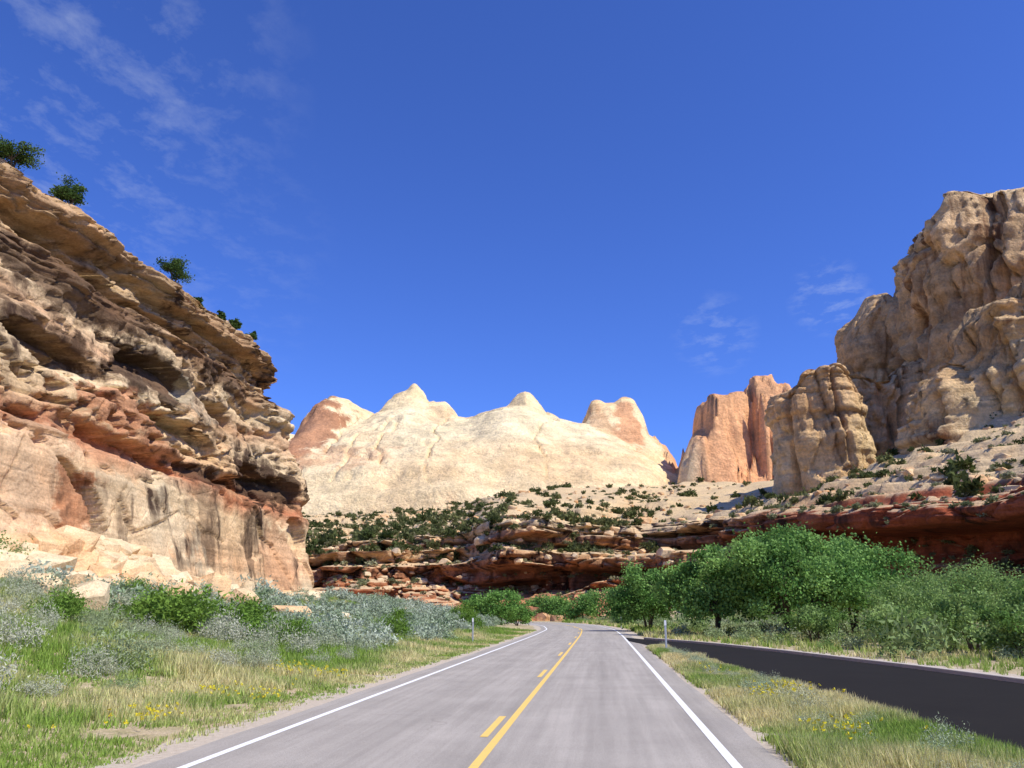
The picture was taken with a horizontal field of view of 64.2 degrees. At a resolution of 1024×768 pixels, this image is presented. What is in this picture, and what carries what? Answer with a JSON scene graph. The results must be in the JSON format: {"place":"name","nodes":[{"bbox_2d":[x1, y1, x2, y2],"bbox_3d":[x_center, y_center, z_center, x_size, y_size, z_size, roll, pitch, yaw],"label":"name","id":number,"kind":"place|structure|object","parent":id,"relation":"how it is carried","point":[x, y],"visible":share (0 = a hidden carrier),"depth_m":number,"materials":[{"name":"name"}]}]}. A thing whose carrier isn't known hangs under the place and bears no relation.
{"place":"outdoors","nodes":[
{"label":"outdoors","id":0,"kind":"place"},
{"bbox_2d":[0,157,313,591],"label":"cliff","id":1,"kind":"structure","parent":0,"point":[137,407],"depth_m":60.09,"materials":[{"name":"stone"}]},
{"bbox_2d":[0,134,45,170],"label":"juniper tree","id":2,"kind":"object","parent":1,"relation":"on","point":[8,151],"visible":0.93,"depth_m":53.51,"materials":[{"name":"green plant"}]},
{"bbox_2d":[48,172,87,205],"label":"juniper tree","id":3,"kind":"object","parent":1,"relation":"on","point":[68,193],"visible":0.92,"depth_m":57.84,"materials":[{"name":"green plant"}]},
{"bbox_2d":[153,254,195,284],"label":"juniper tree","id":4,"kind":"object","parent":1,"relation":"on","point":[174,267],"visible":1,"depth_m":71.31,"materials":[{"name":"green plant"}]},
{"bbox_2d":[193,296,203,306],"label":"juniper tree","id":5,"kind":"object","parent":1,"relation":"on","point":[200,299],"visible":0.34,"depth_m":77.55,"materials":[{"name":"green plant"}]},
{"bbox_2d":[217,309,226,320],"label":"juniper tree","id":6,"kind":"object","parent":1,"relation":"on","point":[221,315],"visible":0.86,"depth_m":80.56,"materials":[{"name":"green plant"}]},
{"bbox_2d":[228,318,241,329],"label":"juniper tree","id":7,"kind":"object","parent":1,"relation":"on","point":[235,324],"visible":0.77,"depth_m":84.25,"materials":[{"name":"green plant"}]},
{"bbox_2d":[246,331,257,340],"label":"juniper tree","id":8,"kind":"object","parent":1,"relation":"on","point":[253,335],"visible":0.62,"depth_m":87.44,"materials":[{"name":"green plant"}]},
{"bbox_2d":[135,622,788,767],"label":"road","id":9,"kind":"structure","parent":0,"point":[559,695],"depth_m":13.90,"materials":[{"name":"grey asphalt"}]},
{"bbox_2d":[0,577,1023,767],"bbox_3d":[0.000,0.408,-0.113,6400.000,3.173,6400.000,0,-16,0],"label":"ground","id":10,"kind":"structure","parent":0,"point":[135,731],"depth_m":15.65,"materials":[{"name":"green plant"}]},
{"bbox_2d":[0,530,34,560],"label":"willow tree","id":11,"kind":"object","parent":10,"relation":"on","point":[13,550],"visible":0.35,"depth_m":38.29,"materials":[{"name":"green plant"}]},
{"bbox_2d":[0,564,386,698],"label":"sagebrush","id":12,"kind":"object","parent":10,"relation":"on","point":[266,649],"visible":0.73,"depth_m":23.86,"materials":[{"name":"green plant"}]},
{"bbox_2d":[0,525,405,617],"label":"boulder pile","id":13,"kind":"object","parent":10,"relation":"on","point":[84,553],"visible":0.55,"depth_m":43.82,"materials":[{"name":"stone"}]},
{"bbox_2d":[11,575,485,641],"bbox_3d":[-9.631,15.191,54.584,12.679,3.429,59.580,-3,-16,10],"label":"green bush","id":14,"kind":"object","parent":10,"relation":"on","point":[178,608],"visible":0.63,"depth_m":29.96,"materials":[{"name":"green plant"}]},
{"bbox_2d":[0,558,506,648],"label":"sagebrush","id":15,"kind":"object","parent":10,"relation":"on","point":[432,616],"visible":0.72,"depth_m":47.49,"materials":[{"name":"green plant"}]},
{"bbox_2d":[79,622,797,767],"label":"road shoulder","id":16,"kind":"object","parent":10,"relation":"on","point":[173,748],"visible":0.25,"depth_m":13.70},
{"bbox_2d":[472,618,473,641],"bbox_3d":[-2.300,14.554,47.853,0.100,1.620,0.047,0,-16,0],"label":"delineator post","id":17,"kind":"object","parent":10,"relation":"on","point":[472,628],"visible":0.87,"depth_m":47.91,"materials":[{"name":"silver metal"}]},
{"bbox_2d":[459,589,492,613],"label":"willow tree","id":18,"kind":"object","parent":10,"relation":"on","point":[472,600],"visible":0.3,"depth_m":95.79,"materials":[{"name":"green plant"}]},
{"bbox_2d":[27,659,927,740],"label":"wildflowers","id":19,"kind":"object","parent":10,"relation":"on","point":[278,694],"visible":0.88,"depth_m":16.01,"materials":[{"name":"flower petals"},{"name":"leaves"}]},
{"bbox_2d":[474,586,523,624],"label":"willow tree","id":20,"kind":"object","parent":10,"relation":"on","point":[491,603],"visible":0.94,"depth_m":90.98,"materials":[{"name":"green plant"}]},
{"bbox_2d":[504,597,538,625],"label":"willow tree","id":21,"kind":"object","parent":10,"relation":"on","point":[526,614],"visible":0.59,"depth_m":99.59,"materials":[{"name":"green plant"}]},
{"bbox_2d":[521,593,544,606],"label":"cottonwood tree","id":22,"kind":"object","parent":10,"relation":"on","point":[534,601],"visible":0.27,"depth_m":159.20,"materials":[{"name":"green plant"}]},
{"bbox_2d":[533,592,571,616],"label":"cottonwood tree","id":23,"kind":"object","parent":10,"relation":"on","point":[548,602],"visible":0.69,"depth_m":151.38,"materials":[{"name":"green plant"}]},
{"bbox_2d":[545,588,602,619],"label":"cottonwood tree","id":24,"kind":"object","parent":10,"relation":"on","point":[580,606],"visible":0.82,"depth_m":136.78,"materials":[{"name":"green plant"}]},
{"bbox_2d":[588,585,621,619],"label":"cottonwood tree","id":25,"kind":"object","parent":10,"relation":"on","point":[596,595],"visible":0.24,"depth_m":132.53,"materials":[{"name":"green plant"}]},
{"bbox_2d":[607,599,647,622],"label":"cottonwood tree","id":26,"kind":"object","parent":10,"relation":"on","point":[621,614],"visible":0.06,"depth_m":107.49,"materials":[{"name":"green plant"}]},
{"bbox_2d":[600,557,682,630],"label":"cottonwood tree","id":27,"kind":"object","parent":10,"relation":"on","point":[637,597],"visible":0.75,"depth_m":74.58,"materials":[{"name":"green plant"}]},
{"bbox_2d":[664,620,666,647],"bbox_3d":[6.950,11.511,36.867,0.100,1.620,0.047,0,-16,0],"label":"delineator post","id":28,"kind":"object","parent":10,"relation":"on","point":[665,633],"visible":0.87,"depth_m":36.92,"materials":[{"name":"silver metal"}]},
{"bbox_2d":[681,609,714,620],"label":"cottonwood tree","id":29,"kind":"object","parent":10,"relation":"on","point":[695,616],"visible":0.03,"depth_m":112.68,"materials":[{"name":"green plant"}]},
{"bbox_2d":[647,543,779,629],"bbox_3d":[15.726,15.524,61.829,10.286,7.260,9.434,0,-16,0],"label":"cottonwood tree","id":30,"kind":"object","parent":10,"relation":"on","point":[694,590],"visible":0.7,"depth_m":60.50,"materials":[{"name":"green plant"}]},
{"bbox_2d":[737,599,797,618],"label":"cottonwood tree","id":31,"kind":"object","parent":10,"relation":"on","point":[775,609],"visible":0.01,"depth_m":100.97,"materials":[{"name":"green plant"}]},
{"bbox_2d":[561,603,1023,675],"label":"verge grass","id":32,"kind":"structure","parent":10,"relation":"on","point":[963,658],"depth_m":37.96,"materials":[{"name":"green plant"}]},
{"bbox_2d":[574,599,1023,660],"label":"verge brush","id":33,"kind":"object","parent":10,"relation":"on","point":[930,638],"visible":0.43,"depth_m":44.22,"materials":[{"name":"green plant"}]},
{"bbox_2d":[714,515,895,633],"bbox_3d":[21.092,14.064,59.545,13.787,8.961,11.122,0,-16,0],"label":"cottonwood tree","id":34,"kind":"object","parent":10,"relation":"on","point":[763,562],"visible":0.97,"depth_m":57.21,"materials":[{"name":"green plant"}]},
{"bbox_2d":[775,603,854,643],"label":"willow tree","id":35,"kind":"object","parent":10,"relation":"on","point":[809,616],"visible":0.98,"depth_m":45.69,"materials":[{"name":"green plant"}]},
{"bbox_2d":[636,638,1023,677],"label":"side road shoulder","id":36,"kind":"object","parent":10,"relation":"on","point":[997,673],"visible":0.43,"depth_m":27.84},
{"bbox_2d":[645,644,1023,767],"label":"verge grass","id":37,"kind":"structure","parent":10,"relation":"on","point":[896,732],"depth_m":12.42,"materials":[{"name":"green plant"}]},
{"bbox_2d":[647,642,1023,767],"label":"strip brush","id":38,"kind":"object","parent":37,"relation":"on","point":[698,658],"visible":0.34,"depth_m":14.68,"materials":[{"name":"green plant"}]},
{"bbox_2d":[787,527,944,632],"bbox_3d":[25.949,15.108,62.304,12.078,8.111,9.408,0,-16,0],"label":"cottonwood tree","id":39,"kind":"object","parent":10,"relation":"on","point":[903,560],"visible":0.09,"depth_m":60.79,"materials":[{"name":"green plant"}]},
{"bbox_2d":[854,587,938,644],"bbox_3d":[18.904,11.663,40.371,4.504,3.156,3.162,7,-17,-23],"label":"willow tree","id":40,"kind":"object","parent":10,"relation":"on","point":[881,613],"visible":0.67,"depth_m":39.78,"materials":[{"name":"green plant"}]},
{"bbox_2d":[841,567,955,639],"bbox_3d":[21.508,12.169,44.279,6.731,4.259,5.093,0,-16,0],"label":"willow tree","id":41,"kind":"object","parent":10,"relation":"on","point":[892,593],"visible":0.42,"depth_m":44.22,"materials":[{"name":"green plant"}]},
{"bbox_2d":[853,561,998,622],"bbox_3d":[28.904,15.383,58.343,9.819,5.319,7.394,0,-16,0],"label":"willow tree","id":42,"kind":"object","parent":10,"relation":"on","point":[868,605],"visible":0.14,"depth_m":58.35,"materials":[{"name":"green plant"}]},
{"bbox_2d":[874,565,987,626],"bbox_3d":[24.358,13.025,48.128,5.280,4.538,6.108,14,-20,-40],"label":"willow tree","id":43,"kind":"object","parent":10,"relation":"on","point":[920,586],"visible":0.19,"depth_m":48.29,"materials":[{"name":"green plant"}]},
{"bbox_2d":[897,558,1023,611],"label":"willow tree","id":44,"kind":"object","parent":10,"relation":"on","point":[970,580],"visible":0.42,"depth_m":50.15,"materials":[{"name":"green plant"}]},
{"bbox_2d":[924,581,1008,652],"bbox_3d":[20.536,10.607,36.919,3.929,3.319,3.154,0,-16,0],"label":"willow tree","id":45,"kind":"object","parent":10,"relation":"on","point":[967,611],"visible":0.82,"depth_m":36.78,"materials":[{"name":"green plant"}]},
{"bbox_2d":[918,550,1023,620],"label":"willow tree","id":46,"kind":"object","parent":10,"relation":"on","point":[993,573],"visible":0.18,"depth_m":56.33,"materials":[{"name":"green plant"}]},
{"bbox_2d":[959,599,1023,657],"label":"willow tree","id":47,"kind":"object","parent":10,"relation":"on","point":[1008,626],"visible":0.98,"depth_m":31.78,"materials":[{"name":"green plant"}]},
{"bbox_2d":[982,578,1020,631],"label":"willow tree","id":48,"kind":"object","parent":10,"relation":"on","point":[995,603],"visible":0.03,"depth_m":41.70,"materials":[{"name":"green plant"}]},
{"bbox_2d":[995,563,1023,617],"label":"willow tree","id":49,"kind":"object","parent":10,"relation":"on","point":[1014,598],"visible":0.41,"depth_m":36.78,"materials":[{"name":"green plant"}]},
{"bbox_2d":[0,0,1023,465],"label":"sky","id":50,"kind":"structure","parent":0,"point":[665,206],"materials":[{"name":"blue"}]},
{"bbox_2d":[437,590,610,620],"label":"red boulder field","id":51,"kind":"structure","parent":0,"point":[544,617],"depth_m":153.55,"materials":[{"name":"stone"}]},
{"bbox_2d":[288,374,791,515],"bbox_3d":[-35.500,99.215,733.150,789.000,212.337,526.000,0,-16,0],"label":"white dome","id":52,"kind":"structure","parent":0,"point":[413,447],"depth_m":583.48,"materials":[{"name":"stone"}]},
{"bbox_2d":[303,415,1023,608],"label":"canyon wall","id":53,"kind":"structure","parent":0,"point":[931,526],"depth_m":174.93,"materials":[{"name":"stone"}]},
{"bbox_2d":[302,411,1023,568],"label":"juniper shrubs","id":54,"kind":"object","parent":53,"relation":"on","point":[492,515],"visible":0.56,"depth_m":205.10,"materials":[{"name":"green plant"}]},
{"bbox_2d":[306,412,1023,601],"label":"talus rocks","id":55,"kind":"object","parent":53,"relation":"on","point":[663,552],"visible":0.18,"depth_m":184.56,"materials":[{"name":"stone"}]},
{"bbox_2d":[312,424,1023,599],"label":"slope brush","id":56,"kind":"object","parent":53,"relation":"on","point":[834,509],"visible":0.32,"depth_m":161.77,"materials":[{"name":"green plant"}]},
{"bbox_2d":[764,363,876,496],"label":"cliff block","id":57,"kind":"structure","parent":53,"relation":"on","point":[814,420],"depth_m":203.85,"materials":[{"name":"stone"}]},
{"bbox_2d":[849,358,922,461],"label":"cliff block","id":58,"kind":"structure","parent":53,"relation":"on","point":[885,401],"depth_m":219.06,"materials":[{"name":"beige stone"}]},
{"bbox_2d":[895,278,1023,454],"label":"cliff buttress","id":59,"kind":"structure","parent":53,"relation":"on","point":[976,381],"depth_m":168.84,"materials":[{"name":"stone"}]},
{"bbox_2d":[626,638,1023,751],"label":"side road","id":60,"kind":"structure","parent":0,"point":[985,707],"depth_m":20.43,"materials":[{"name":"black asphalt"}]},
{"bbox_2d":[644,637,1023,683],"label":"kerb","id":61,"kind":"structure","parent":60,"relation":"on","point":[963,673],"depth_m":28.76,"materials":[{"name":"concrete"}]},
{"bbox_2d":[884,187,1023,380],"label":"cliff tower","id":62,"kind":"structure","parent":0,"point":[965,253],"depth_m":209.19,"materials":[{"name":"beige stone"}]},
{"bbox_2d":[834,293,893,380],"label":"sandstone pinnacle","id":63,"kind":"object","parent":62,"relation":"on","point":[863,344],"visible":0.27,"depth_m":243.35,"materials":[{"name":"beige stone"}]}
]}

